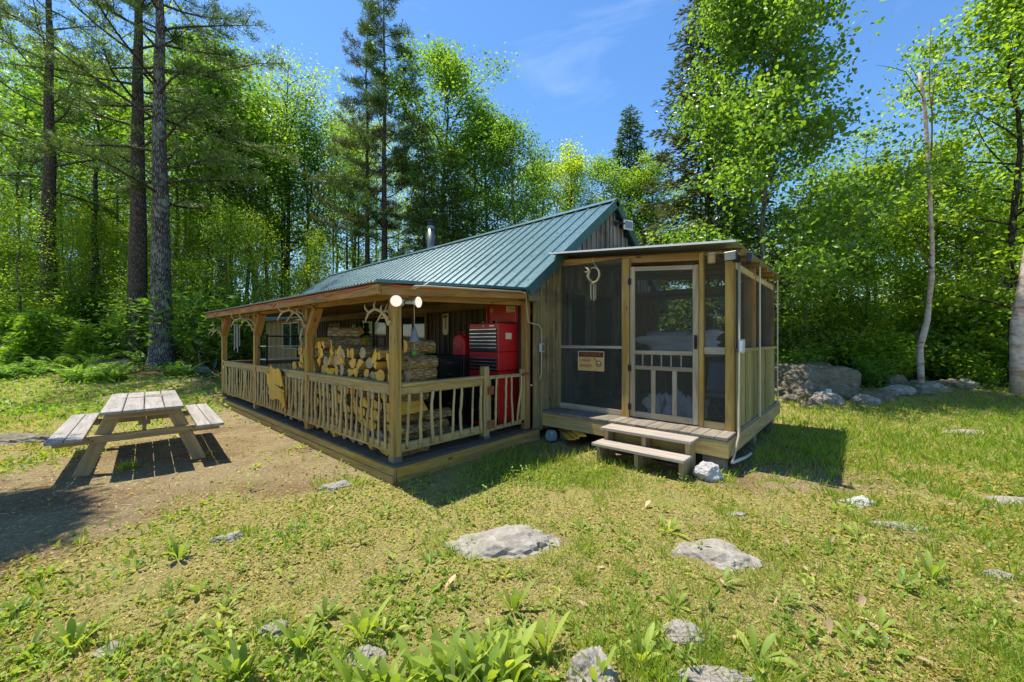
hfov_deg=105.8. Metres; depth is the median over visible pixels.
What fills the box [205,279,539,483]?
covered porch
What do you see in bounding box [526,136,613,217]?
leafy tree
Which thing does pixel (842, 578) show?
weed plant
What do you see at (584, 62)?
sky
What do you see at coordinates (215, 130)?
slim tree
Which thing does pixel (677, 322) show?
leafy shrub
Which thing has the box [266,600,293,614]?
weed plant
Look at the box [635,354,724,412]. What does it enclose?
porch table
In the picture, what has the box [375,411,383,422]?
firewood log
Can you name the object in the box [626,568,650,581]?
weed plant
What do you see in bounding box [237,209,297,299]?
leafy tree
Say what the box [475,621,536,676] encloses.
weed plant
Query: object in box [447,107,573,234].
leafy tree
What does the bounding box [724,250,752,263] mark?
flood lamp
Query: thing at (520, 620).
weed plant
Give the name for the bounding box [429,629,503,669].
weed plant
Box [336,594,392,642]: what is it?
weed plant
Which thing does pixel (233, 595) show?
weed plant
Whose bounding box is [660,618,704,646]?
rock
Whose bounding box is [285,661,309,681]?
weed plant
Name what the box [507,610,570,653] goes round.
weed plant
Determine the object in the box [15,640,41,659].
weed plant
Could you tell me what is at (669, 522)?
weed plant
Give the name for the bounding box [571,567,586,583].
weed plant
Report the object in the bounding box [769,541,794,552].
weed plant
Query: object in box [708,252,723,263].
wood lamp
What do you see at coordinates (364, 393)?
firewood log
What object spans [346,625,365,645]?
weed plant
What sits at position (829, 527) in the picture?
weed plant
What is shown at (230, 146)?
slim tree
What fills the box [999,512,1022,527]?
weed plant
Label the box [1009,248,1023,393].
white birch
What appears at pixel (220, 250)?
leafy tree
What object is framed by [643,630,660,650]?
weed plant
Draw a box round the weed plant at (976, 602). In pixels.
[966,595,994,611]
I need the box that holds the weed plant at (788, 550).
[781,544,795,558]
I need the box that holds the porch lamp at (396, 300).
[390,295,421,307]
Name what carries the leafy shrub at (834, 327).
on the ground at (268, 442)
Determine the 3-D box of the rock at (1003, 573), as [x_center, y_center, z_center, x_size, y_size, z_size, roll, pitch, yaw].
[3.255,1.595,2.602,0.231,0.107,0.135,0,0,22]
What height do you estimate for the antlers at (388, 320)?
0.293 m
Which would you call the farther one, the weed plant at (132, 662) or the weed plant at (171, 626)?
the weed plant at (171, 626)
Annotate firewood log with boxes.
[292,361,298,368]
[313,363,320,371]
[314,337,328,349]
[314,349,318,357]
[317,356,323,366]
[317,396,322,405]
[319,347,329,358]
[321,365,327,373]
[322,349,329,356]
[323,341,330,348]
[323,356,333,367]
[327,327,363,335]
[327,367,334,373]
[328,337,365,344]
[328,356,334,365]
[330,338,362,350]
[333,356,340,366]
[335,365,339,374]
[336,346,353,357]
[337,357,343,363]
[340,346,370,359]
[340,364,351,375]
[343,358,351,366]
[346,395,350,402]
[347,348,350,357]
[347,369,354,376]
[347,404,353,412]
[349,413,358,422]
[350,348,360,358]
[350,358,361,367]
[350,388,356,395]
[353,396,360,405]
[354,368,364,377]
[354,423,360,431]
[356,359,369,370]
[358,390,366,396]
[360,347,374,358]
[363,396,370,407]
[364,369,378,376]
[366,357,374,368]
[370,370,377,378]
[370,392,381,399]
[371,347,403,362]
[373,361,387,368]
[373,409,377,419]
[374,399,381,408]
[374,420,388,429]
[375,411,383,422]
[376,369,387,380]
[376,429,388,438]
[377,350,403,359]
[377,400,383,411]
[387,371,405,380]
[388,432,422,442]
[401,352,423,359]
[401,359,427,370]
[401,392,428,401]
[401,401,427,415]
[401,412,425,422]
[401,421,418,425]
[401,421,430,434]
[401,446,429,456]
[403,367,436,381]
[404,339,435,352]
[406,355,438,368]
[422,417,448,431]
[423,426,451,437]
[425,407,451,418]
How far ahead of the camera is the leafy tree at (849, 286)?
13.29 m
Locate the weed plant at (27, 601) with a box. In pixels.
[0,596,45,616]
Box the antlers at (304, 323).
[277,303,306,327]
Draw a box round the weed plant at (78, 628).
[51,622,99,648]
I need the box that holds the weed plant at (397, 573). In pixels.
[378,562,411,590]
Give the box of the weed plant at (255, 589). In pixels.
[247,584,263,599]
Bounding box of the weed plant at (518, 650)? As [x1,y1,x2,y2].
[491,626,531,681]
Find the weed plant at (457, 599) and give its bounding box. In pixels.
[448,594,467,610]
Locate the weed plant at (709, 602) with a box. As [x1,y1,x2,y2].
[697,595,722,613]
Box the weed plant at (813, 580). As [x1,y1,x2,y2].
[801,573,830,596]
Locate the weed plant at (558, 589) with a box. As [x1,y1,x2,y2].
[551,586,571,602]
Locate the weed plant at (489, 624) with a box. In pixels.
[479,614,503,636]
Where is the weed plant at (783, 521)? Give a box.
[771,516,801,530]
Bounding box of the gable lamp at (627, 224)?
[614,220,632,230]
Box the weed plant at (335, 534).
[328,528,342,545]
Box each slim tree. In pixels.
[0,33,186,299]
[0,52,72,289]
[0,56,88,248]
[9,43,99,287]
[21,74,151,298]
[61,87,151,283]
[103,54,317,308]
[105,44,187,229]
[109,23,243,303]
[123,66,220,279]
[143,15,285,321]
[145,44,262,310]
[150,17,224,295]
[169,61,277,302]
[172,89,311,359]
[186,97,285,349]
[189,40,261,298]
[215,83,326,299]
[234,89,282,290]
[245,124,321,296]
[251,119,314,276]
[254,82,347,286]
[256,86,307,252]
[268,103,353,286]
[280,121,345,281]
[305,107,358,273]
[318,115,387,269]
[518,178,554,221]
[751,139,862,312]
[818,111,936,317]
[872,168,940,322]
[915,118,1023,300]
[951,126,1023,332]
[978,62,1023,204]
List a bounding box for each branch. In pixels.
[298,327,303,357]
[955,267,992,278]
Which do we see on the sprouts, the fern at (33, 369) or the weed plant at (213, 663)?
the weed plant at (213, 663)
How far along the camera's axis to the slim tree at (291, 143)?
33.89 m
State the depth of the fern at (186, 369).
12.50 m
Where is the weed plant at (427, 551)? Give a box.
[416,547,440,560]
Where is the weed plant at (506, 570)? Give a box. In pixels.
[488,566,512,577]
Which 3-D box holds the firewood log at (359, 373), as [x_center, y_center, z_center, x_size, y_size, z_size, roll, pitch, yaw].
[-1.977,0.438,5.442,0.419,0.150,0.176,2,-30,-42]
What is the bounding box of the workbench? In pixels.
[423,354,472,423]
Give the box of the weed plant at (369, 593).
[354,590,377,601]
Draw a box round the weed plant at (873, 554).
[860,549,884,565]
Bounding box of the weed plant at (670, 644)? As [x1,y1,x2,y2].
[650,638,683,657]
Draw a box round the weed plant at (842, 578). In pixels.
[821,575,853,588]
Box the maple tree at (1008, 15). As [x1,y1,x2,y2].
[857,0,1023,386]
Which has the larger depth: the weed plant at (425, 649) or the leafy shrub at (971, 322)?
the leafy shrub at (971, 322)
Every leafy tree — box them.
[0,0,84,248]
[0,7,110,287]
[0,12,36,203]
[0,31,151,263]
[0,33,110,262]
[0,49,27,232]
[0,87,66,280]
[0,96,36,223]
[0,97,69,238]
[0,186,66,314]
[0,188,94,319]
[0,228,36,294]
[0,229,37,308]
[0,238,58,315]
[0,241,70,312]
[0,244,38,311]
[0,276,24,314]
[2,238,65,279]
[4,210,114,304]
[7,99,96,255]
[24,185,73,262]
[26,191,111,327]
[33,184,88,284]
[39,37,171,286]
[52,209,127,305]
[56,193,118,301]
[56,213,114,287]
[56,213,127,306]
[58,189,126,306]
[58,266,88,293]
[60,9,228,282]
[61,195,127,301]
[64,233,118,298]
[67,59,205,216]
[73,223,150,294]
[76,111,173,222]
[80,217,196,321]
[89,186,147,281]
[94,200,150,324]
[96,278,149,324]
[101,195,232,327]
[104,214,128,289]
[112,179,169,266]
[114,178,236,277]
[116,258,229,349]
[143,35,325,298]
[144,31,245,272]
[148,236,200,308]
[149,251,200,311]
[170,76,275,303]
[170,86,292,351]
[171,190,214,293]
[171,225,216,306]
[172,186,280,370]
[173,216,236,316]
[174,204,265,351]
[178,238,252,301]
[181,229,249,302]
[204,31,357,295]
[211,205,298,359]
[228,222,258,293]
[236,280,285,357]
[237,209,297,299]
[237,325,265,364]
[245,292,286,359]
[246,78,327,297]
[246,142,309,297]
[249,211,280,293]
[249,213,297,297]
[249,267,302,338]
[262,257,325,339]
[278,259,314,293]
[283,230,336,289]
[285,224,350,287]
[291,223,330,280]
[295,112,394,271]
[295,219,335,285]
[298,102,411,267]
[299,101,378,273]
[299,142,400,279]
[336,116,414,265]
[349,197,426,266]
[370,19,536,239]
[374,108,445,257]
[390,141,473,257]
[394,200,450,251]
[401,90,541,248]
[430,112,534,236]
[441,128,493,234]
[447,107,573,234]
[479,188,521,230]
[491,152,595,224]
[493,163,559,225]
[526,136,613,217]
[558,149,655,245]
[606,143,696,288]
[659,167,725,328]
[671,172,731,281]
[714,234,797,323]
[753,180,815,323]
[766,223,895,360]
[777,236,833,324]
[778,192,907,365]
[785,156,948,365]
[790,202,880,330]
[809,185,952,365]
[814,248,911,364]
[858,208,960,326]
[865,206,921,324]
[879,184,1023,357]
[928,164,1023,301]
[940,217,1009,323]
[943,245,1018,300]
[946,216,1023,353]
[950,214,1023,331]
[951,194,1022,324]
[966,201,1023,343]
[972,71,1023,186]
[983,132,1023,226]
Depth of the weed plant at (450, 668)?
1.74 m
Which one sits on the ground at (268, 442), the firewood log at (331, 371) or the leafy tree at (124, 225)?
the leafy tree at (124, 225)
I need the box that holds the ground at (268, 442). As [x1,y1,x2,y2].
[0,312,1023,681]
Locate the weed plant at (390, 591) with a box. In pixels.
[383,584,398,597]
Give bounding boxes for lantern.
[358,319,363,335]
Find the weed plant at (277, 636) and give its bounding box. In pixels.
[258,625,284,655]
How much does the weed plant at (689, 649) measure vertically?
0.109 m
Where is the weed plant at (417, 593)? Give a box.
[407,585,419,601]
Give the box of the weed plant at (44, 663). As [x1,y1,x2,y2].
[26,645,72,681]
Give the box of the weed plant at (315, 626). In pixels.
[305,603,340,633]
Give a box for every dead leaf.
[445,574,455,587]
[826,617,832,633]
[858,595,865,607]
[867,621,878,629]
[916,656,936,665]
[941,666,963,669]
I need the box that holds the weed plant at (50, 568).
[27,563,69,575]
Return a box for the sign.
[578,351,603,371]
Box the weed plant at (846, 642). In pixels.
[836,630,877,661]
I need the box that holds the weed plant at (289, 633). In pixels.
[272,614,319,648]
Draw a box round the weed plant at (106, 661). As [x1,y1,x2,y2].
[89,654,124,677]
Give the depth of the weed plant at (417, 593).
2.36 m
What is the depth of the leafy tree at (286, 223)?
39.87 m
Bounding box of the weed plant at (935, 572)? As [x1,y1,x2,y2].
[908,549,947,578]
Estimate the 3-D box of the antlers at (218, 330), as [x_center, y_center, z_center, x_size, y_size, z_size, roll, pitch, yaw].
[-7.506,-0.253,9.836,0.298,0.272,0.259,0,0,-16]
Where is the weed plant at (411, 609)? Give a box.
[400,602,425,621]
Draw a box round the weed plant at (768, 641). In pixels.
[734,624,798,672]
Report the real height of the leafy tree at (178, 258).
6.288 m
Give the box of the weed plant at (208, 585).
[204,572,222,591]
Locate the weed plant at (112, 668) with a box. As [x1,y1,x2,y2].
[100,657,120,678]
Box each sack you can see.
[642,393,666,413]
[661,389,688,416]
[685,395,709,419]
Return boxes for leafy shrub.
[0,269,123,330]
[0,287,91,325]
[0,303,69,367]
[4,304,80,328]
[6,297,95,332]
[27,290,117,324]
[60,312,122,330]
[67,288,113,324]
[80,293,196,357]
[85,291,189,344]
[92,291,179,325]
[108,324,125,349]
[111,295,199,337]
[127,274,265,369]
[180,309,217,350]
[659,307,692,331]
[713,303,788,343]
[763,343,826,363]
[774,290,866,353]
[774,291,814,350]
[774,317,820,359]
[774,332,847,363]
[780,324,861,365]
[786,301,919,366]
[797,277,906,340]
[817,338,929,382]
[818,321,899,366]
[838,330,936,378]
[846,354,909,386]
[851,296,945,329]
[869,342,926,377]
[876,325,963,379]
[877,293,1007,370]
[894,295,1008,347]
[924,344,995,379]
[925,343,986,379]
[939,340,1006,375]
[953,363,1006,387]
[958,338,1008,384]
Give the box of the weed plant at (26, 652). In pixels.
[9,643,46,660]
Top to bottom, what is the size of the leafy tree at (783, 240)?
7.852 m
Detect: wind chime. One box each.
[234,324,239,352]
[584,257,599,300]
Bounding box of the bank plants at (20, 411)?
[0,346,1020,417]
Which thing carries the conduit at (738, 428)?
attached to the screened porch
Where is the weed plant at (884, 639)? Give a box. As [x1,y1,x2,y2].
[849,627,915,663]
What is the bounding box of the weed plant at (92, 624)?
[62,612,115,641]
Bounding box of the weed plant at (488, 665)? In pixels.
[444,632,505,681]
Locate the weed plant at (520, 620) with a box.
[517,612,530,627]
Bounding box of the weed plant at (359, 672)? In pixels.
[351,648,405,681]
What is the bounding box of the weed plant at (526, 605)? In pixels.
[524,599,532,614]
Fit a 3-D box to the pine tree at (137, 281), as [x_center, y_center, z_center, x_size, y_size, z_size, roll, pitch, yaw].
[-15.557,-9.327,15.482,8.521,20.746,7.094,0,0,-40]
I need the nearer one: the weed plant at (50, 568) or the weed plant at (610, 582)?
the weed plant at (610, 582)
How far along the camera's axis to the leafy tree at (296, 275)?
25.82 m
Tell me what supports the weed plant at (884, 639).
on the ground at (268, 442)
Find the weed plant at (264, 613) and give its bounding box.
[249,606,274,627]
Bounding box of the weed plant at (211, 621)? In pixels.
[189,612,239,635]
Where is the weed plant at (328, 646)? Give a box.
[319,640,349,659]
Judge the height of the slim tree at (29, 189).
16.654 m
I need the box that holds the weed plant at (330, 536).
[320,532,343,544]
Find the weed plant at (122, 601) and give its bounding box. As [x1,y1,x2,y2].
[108,593,129,608]
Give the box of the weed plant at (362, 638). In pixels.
[361,636,373,645]
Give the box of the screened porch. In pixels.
[542,239,779,472]
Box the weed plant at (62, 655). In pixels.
[51,646,71,663]
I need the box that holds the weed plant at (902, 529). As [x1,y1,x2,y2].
[893,520,912,536]
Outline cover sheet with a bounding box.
[635,329,724,356]
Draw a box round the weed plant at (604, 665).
[571,645,615,681]
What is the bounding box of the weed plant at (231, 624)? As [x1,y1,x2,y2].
[219,618,246,632]
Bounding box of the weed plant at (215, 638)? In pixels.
[192,629,247,655]
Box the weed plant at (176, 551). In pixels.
[166,535,195,559]
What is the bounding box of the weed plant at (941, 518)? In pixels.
[929,514,952,525]
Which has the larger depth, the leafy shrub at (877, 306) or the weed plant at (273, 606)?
the leafy shrub at (877, 306)
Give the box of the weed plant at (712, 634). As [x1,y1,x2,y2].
[696,618,717,650]
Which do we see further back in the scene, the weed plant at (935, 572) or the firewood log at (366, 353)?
the firewood log at (366, 353)
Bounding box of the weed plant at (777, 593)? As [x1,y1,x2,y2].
[765,589,805,603]
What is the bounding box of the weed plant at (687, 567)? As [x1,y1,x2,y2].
[667,561,694,575]
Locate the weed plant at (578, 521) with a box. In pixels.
[568,519,593,530]
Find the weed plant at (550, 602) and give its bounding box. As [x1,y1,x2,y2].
[546,597,562,613]
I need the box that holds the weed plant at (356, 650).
[339,648,359,681]
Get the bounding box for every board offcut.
[559,429,570,439]
[565,429,578,438]
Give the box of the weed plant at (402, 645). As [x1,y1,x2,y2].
[396,633,435,681]
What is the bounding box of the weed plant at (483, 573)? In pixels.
[475,569,494,580]
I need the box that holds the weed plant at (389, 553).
[383,537,405,562]
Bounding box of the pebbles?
[0,432,1000,661]
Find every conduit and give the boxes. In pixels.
[401,285,541,379]
[731,262,740,461]
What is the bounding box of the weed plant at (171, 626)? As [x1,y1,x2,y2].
[154,621,182,642]
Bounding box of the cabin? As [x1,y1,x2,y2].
[265,198,669,429]
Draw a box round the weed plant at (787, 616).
[767,607,796,627]
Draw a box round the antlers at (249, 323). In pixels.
[231,314,253,330]
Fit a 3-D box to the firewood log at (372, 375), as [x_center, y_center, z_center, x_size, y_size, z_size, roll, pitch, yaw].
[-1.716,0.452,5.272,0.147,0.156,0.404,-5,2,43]
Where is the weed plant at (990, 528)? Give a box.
[972,522,995,536]
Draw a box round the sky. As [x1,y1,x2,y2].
[0,0,1023,317]
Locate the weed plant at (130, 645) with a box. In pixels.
[104,630,155,655]
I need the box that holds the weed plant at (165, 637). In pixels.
[149,631,176,651]
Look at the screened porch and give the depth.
5.79 m
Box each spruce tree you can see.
[598,104,677,324]
[635,0,832,344]
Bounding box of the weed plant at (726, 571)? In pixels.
[701,567,745,594]
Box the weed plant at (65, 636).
[30,624,90,653]
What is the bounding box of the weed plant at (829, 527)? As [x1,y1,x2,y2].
[819,523,840,534]
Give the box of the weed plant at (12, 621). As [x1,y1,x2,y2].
[0,611,27,633]
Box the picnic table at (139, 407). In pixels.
[43,390,223,477]
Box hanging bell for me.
[409,306,419,355]
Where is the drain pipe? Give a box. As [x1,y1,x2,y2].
[731,452,751,463]
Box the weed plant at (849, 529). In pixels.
[838,521,874,539]
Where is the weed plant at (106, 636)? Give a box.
[97,627,121,647]
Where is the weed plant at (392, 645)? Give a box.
[384,638,396,653]
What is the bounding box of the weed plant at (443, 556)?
[440,547,467,560]
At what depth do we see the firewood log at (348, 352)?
5.50 m
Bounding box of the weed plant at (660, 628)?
[657,620,668,632]
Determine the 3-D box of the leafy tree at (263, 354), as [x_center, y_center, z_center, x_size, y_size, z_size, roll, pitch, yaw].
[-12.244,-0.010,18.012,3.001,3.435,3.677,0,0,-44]
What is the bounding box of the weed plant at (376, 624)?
[365,617,408,634]
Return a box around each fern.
[0,360,30,371]
[0,361,41,377]
[0,363,17,369]
[0,366,35,378]
[8,364,55,375]
[10,356,58,369]
[25,356,76,370]
[34,364,90,380]
[38,350,91,364]
[43,361,123,380]
[47,351,112,364]
[47,365,101,377]
[52,354,110,368]
[68,366,125,378]
[78,352,119,362]
[81,361,132,373]
[85,364,145,380]
[96,370,132,378]
[98,360,138,372]
[100,364,142,378]
[105,351,122,358]
[116,350,146,363]
[151,363,190,375]
[164,360,211,375]
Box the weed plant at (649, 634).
[622,622,660,663]
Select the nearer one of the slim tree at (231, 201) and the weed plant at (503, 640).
the weed plant at (503, 640)
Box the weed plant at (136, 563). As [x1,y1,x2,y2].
[121,555,146,573]
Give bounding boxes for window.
[282,322,299,348]
[329,323,340,336]
[358,313,388,347]
[401,313,426,353]
[568,288,588,351]
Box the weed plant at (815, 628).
[786,622,830,643]
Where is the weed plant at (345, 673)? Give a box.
[329,651,377,681]
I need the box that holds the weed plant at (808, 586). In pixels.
[788,574,818,603]
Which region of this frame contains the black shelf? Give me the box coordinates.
[260,334,303,386]
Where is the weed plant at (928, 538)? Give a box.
[915,528,937,543]
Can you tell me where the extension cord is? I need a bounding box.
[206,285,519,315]
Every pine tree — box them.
[0,0,150,311]
[0,0,249,358]
[0,0,299,365]
[300,13,408,264]
[312,0,440,260]
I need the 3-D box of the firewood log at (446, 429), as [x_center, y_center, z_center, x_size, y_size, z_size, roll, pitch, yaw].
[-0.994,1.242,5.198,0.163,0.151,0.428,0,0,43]
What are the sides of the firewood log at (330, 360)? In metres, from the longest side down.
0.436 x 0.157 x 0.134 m
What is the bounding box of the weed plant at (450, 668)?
[398,656,482,681]
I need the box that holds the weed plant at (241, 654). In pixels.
[221,636,274,681]
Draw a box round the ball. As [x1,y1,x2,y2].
[545,430,556,440]
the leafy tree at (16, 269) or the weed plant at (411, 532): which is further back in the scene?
the leafy tree at (16, 269)
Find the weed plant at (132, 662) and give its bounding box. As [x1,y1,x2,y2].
[116,661,146,677]
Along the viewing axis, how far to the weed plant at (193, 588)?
2.41 m
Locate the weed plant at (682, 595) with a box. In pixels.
[659,585,689,610]
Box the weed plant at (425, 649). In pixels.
[411,626,461,680]
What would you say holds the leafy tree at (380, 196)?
on the ground at (268, 442)
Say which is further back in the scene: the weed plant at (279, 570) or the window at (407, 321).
the window at (407, 321)
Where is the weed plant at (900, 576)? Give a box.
[873,567,924,598]
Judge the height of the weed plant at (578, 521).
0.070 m
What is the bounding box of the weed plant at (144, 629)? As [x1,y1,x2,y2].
[135,618,159,639]
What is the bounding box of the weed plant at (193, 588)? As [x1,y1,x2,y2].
[173,579,218,601]
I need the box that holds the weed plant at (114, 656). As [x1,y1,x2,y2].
[83,642,137,675]
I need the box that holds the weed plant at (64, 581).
[61,576,83,584]
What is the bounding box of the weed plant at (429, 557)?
[420,550,442,567]
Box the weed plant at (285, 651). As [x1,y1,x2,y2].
[265,638,290,663]
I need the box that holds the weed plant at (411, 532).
[405,521,425,540]
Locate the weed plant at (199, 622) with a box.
[174,613,206,644]
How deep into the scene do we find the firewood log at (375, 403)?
5.07 m
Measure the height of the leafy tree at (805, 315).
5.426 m
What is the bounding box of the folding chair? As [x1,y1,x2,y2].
[705,362,724,419]
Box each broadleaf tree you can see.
[640,0,982,358]
[805,155,981,352]
[858,119,1023,347]
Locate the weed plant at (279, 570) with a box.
[273,565,298,579]
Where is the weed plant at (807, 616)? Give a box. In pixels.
[782,593,815,633]
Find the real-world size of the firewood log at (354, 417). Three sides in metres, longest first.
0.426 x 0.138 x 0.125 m
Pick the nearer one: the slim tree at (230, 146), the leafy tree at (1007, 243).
the leafy tree at (1007, 243)
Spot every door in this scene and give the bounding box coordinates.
[592,291,614,394]
[628,264,698,424]
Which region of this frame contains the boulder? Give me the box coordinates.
[775,361,861,395]
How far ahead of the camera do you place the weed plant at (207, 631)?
2.02 m
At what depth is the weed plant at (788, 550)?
2.81 m
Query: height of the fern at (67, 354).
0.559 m
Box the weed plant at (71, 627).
[47,616,114,649]
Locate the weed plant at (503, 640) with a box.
[446,629,531,681]
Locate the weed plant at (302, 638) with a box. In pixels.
[285,626,320,649]
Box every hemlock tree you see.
[386,127,453,257]
[430,144,475,244]
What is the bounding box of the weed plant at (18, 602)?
[0,590,27,616]
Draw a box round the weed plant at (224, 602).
[210,596,238,612]
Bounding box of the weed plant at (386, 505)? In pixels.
[374,497,394,514]
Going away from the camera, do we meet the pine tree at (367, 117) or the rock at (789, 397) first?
the rock at (789, 397)
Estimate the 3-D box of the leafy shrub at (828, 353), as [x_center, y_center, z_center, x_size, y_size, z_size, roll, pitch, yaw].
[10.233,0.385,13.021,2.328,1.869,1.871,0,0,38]
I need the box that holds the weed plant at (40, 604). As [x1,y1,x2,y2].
[16,596,48,623]
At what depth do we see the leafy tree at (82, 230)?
23.86 m
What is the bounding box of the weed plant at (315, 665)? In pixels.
[305,661,337,681]
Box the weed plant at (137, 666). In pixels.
[131,665,147,679]
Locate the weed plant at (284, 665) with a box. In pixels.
[259,657,292,675]
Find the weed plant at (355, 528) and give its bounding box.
[345,520,365,538]
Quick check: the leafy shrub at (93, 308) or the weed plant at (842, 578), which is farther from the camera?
the leafy shrub at (93, 308)
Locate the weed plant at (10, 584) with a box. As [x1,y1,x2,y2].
[4,578,20,590]
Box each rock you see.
[0,432,51,445]
[86,359,109,368]
[88,641,130,657]
[108,358,138,365]
[191,366,214,374]
[208,531,243,543]
[258,619,287,638]
[318,480,354,490]
[345,644,386,671]
[445,524,560,558]
[565,645,618,681]
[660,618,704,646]
[665,665,759,681]
[670,539,763,570]
[692,461,723,481]
[722,511,745,516]
[781,394,799,402]
[791,388,812,399]
[798,397,823,409]
[812,391,824,398]
[818,393,844,405]
[837,392,860,399]
[839,495,875,506]
[849,394,881,405]
[863,390,898,399]
[865,521,933,531]
[876,384,915,395]
[884,374,911,386]
[913,381,952,391]
[913,387,938,394]
[935,379,969,390]
[942,429,986,434]
[959,377,982,388]
[976,569,1016,580]
[987,496,1023,504]
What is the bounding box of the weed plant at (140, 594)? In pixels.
[122,587,150,605]
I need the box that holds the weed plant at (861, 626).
[834,618,883,650]
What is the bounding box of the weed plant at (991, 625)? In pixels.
[974,618,1008,640]
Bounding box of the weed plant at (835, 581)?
[825,569,858,592]
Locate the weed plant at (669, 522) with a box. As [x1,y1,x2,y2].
[659,516,688,537]
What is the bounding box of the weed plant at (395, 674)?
[353,651,419,681]
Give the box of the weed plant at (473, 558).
[460,553,481,569]
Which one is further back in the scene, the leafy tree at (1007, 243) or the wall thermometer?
the leafy tree at (1007, 243)
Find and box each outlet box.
[539,343,544,351]
[739,339,744,352]
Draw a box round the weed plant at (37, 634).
[2,624,55,662]
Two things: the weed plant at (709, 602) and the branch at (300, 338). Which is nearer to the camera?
the weed plant at (709, 602)
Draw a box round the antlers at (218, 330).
[208,326,221,335]
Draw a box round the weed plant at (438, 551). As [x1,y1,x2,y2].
[433,548,448,556]
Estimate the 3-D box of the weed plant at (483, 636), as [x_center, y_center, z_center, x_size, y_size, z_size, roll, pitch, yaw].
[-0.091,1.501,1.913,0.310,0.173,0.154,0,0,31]
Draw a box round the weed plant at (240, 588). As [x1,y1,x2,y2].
[206,584,246,601]
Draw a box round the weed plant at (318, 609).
[310,593,352,623]
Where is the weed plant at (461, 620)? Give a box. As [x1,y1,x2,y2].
[440,614,475,635]
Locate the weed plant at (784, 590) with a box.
[766,576,796,605]
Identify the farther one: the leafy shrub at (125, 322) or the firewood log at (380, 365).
the leafy shrub at (125, 322)
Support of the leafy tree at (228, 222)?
on the ground at (268, 442)
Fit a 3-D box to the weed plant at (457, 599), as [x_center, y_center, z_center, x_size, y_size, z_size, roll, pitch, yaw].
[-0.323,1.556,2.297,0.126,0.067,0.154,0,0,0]
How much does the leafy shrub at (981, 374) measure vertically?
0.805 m
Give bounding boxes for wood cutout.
[265,364,285,407]
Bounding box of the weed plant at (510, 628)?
[500,615,527,635]
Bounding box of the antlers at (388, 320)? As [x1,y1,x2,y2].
[364,301,391,325]
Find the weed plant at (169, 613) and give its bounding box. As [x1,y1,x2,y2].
[151,606,185,626]
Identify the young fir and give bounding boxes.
[0,311,25,359]
[55,313,81,347]
[57,320,118,367]
[94,321,124,355]
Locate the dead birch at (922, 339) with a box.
[862,4,968,383]
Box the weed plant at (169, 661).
[156,640,196,677]
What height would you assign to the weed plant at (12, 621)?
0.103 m
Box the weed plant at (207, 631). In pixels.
[185,625,237,647]
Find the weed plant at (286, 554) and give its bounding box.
[278,547,296,564]
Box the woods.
[0,0,1021,329]
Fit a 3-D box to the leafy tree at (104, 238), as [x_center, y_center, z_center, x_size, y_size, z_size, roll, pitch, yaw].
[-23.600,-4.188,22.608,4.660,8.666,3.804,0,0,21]
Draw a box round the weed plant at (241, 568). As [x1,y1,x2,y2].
[233,562,249,576]
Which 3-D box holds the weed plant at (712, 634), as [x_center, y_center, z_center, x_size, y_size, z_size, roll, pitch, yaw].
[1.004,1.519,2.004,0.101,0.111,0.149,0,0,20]
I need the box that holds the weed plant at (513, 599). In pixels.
[493,580,535,613]
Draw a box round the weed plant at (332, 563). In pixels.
[326,559,341,568]
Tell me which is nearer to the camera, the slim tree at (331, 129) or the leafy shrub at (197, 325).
the leafy shrub at (197, 325)
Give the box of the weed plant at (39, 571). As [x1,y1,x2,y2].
[12,566,54,583]
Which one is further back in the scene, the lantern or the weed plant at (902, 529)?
the lantern
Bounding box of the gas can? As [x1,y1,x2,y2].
[453,326,469,355]
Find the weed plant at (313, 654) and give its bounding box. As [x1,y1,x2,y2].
[296,646,323,671]
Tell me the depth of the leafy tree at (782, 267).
21.18 m
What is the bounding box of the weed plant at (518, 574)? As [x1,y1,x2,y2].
[510,570,525,577]
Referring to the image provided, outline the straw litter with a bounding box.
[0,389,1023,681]
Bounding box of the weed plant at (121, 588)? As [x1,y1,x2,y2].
[109,575,131,590]
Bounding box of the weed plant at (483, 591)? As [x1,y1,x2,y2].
[464,581,486,602]
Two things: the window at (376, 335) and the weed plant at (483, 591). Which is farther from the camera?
the window at (376, 335)
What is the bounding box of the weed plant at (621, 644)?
[611,639,635,664]
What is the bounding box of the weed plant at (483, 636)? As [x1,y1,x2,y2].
[461,628,521,649]
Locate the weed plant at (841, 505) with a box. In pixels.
[825,503,846,511]
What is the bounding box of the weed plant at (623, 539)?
[617,537,632,549]
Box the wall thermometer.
[443,314,447,334]
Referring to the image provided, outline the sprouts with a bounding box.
[0,400,1023,681]
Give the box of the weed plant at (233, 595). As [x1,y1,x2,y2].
[227,589,243,601]
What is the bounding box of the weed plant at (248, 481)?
[235,473,259,488]
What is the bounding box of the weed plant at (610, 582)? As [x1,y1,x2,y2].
[599,577,617,588]
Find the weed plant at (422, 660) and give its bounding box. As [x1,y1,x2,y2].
[410,641,487,676]
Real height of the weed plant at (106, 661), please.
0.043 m
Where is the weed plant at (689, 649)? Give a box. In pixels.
[675,642,696,668]
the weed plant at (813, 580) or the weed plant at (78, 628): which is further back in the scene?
the weed plant at (813, 580)
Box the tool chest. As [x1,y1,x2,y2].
[470,304,517,424]
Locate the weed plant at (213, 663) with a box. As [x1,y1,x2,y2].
[197,653,253,680]
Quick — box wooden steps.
[592,423,698,480]
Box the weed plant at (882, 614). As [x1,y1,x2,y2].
[856,604,921,642]
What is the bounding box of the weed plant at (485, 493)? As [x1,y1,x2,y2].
[477,484,496,500]
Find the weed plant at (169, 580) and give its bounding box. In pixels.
[156,574,188,593]
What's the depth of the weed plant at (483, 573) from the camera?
2.59 m

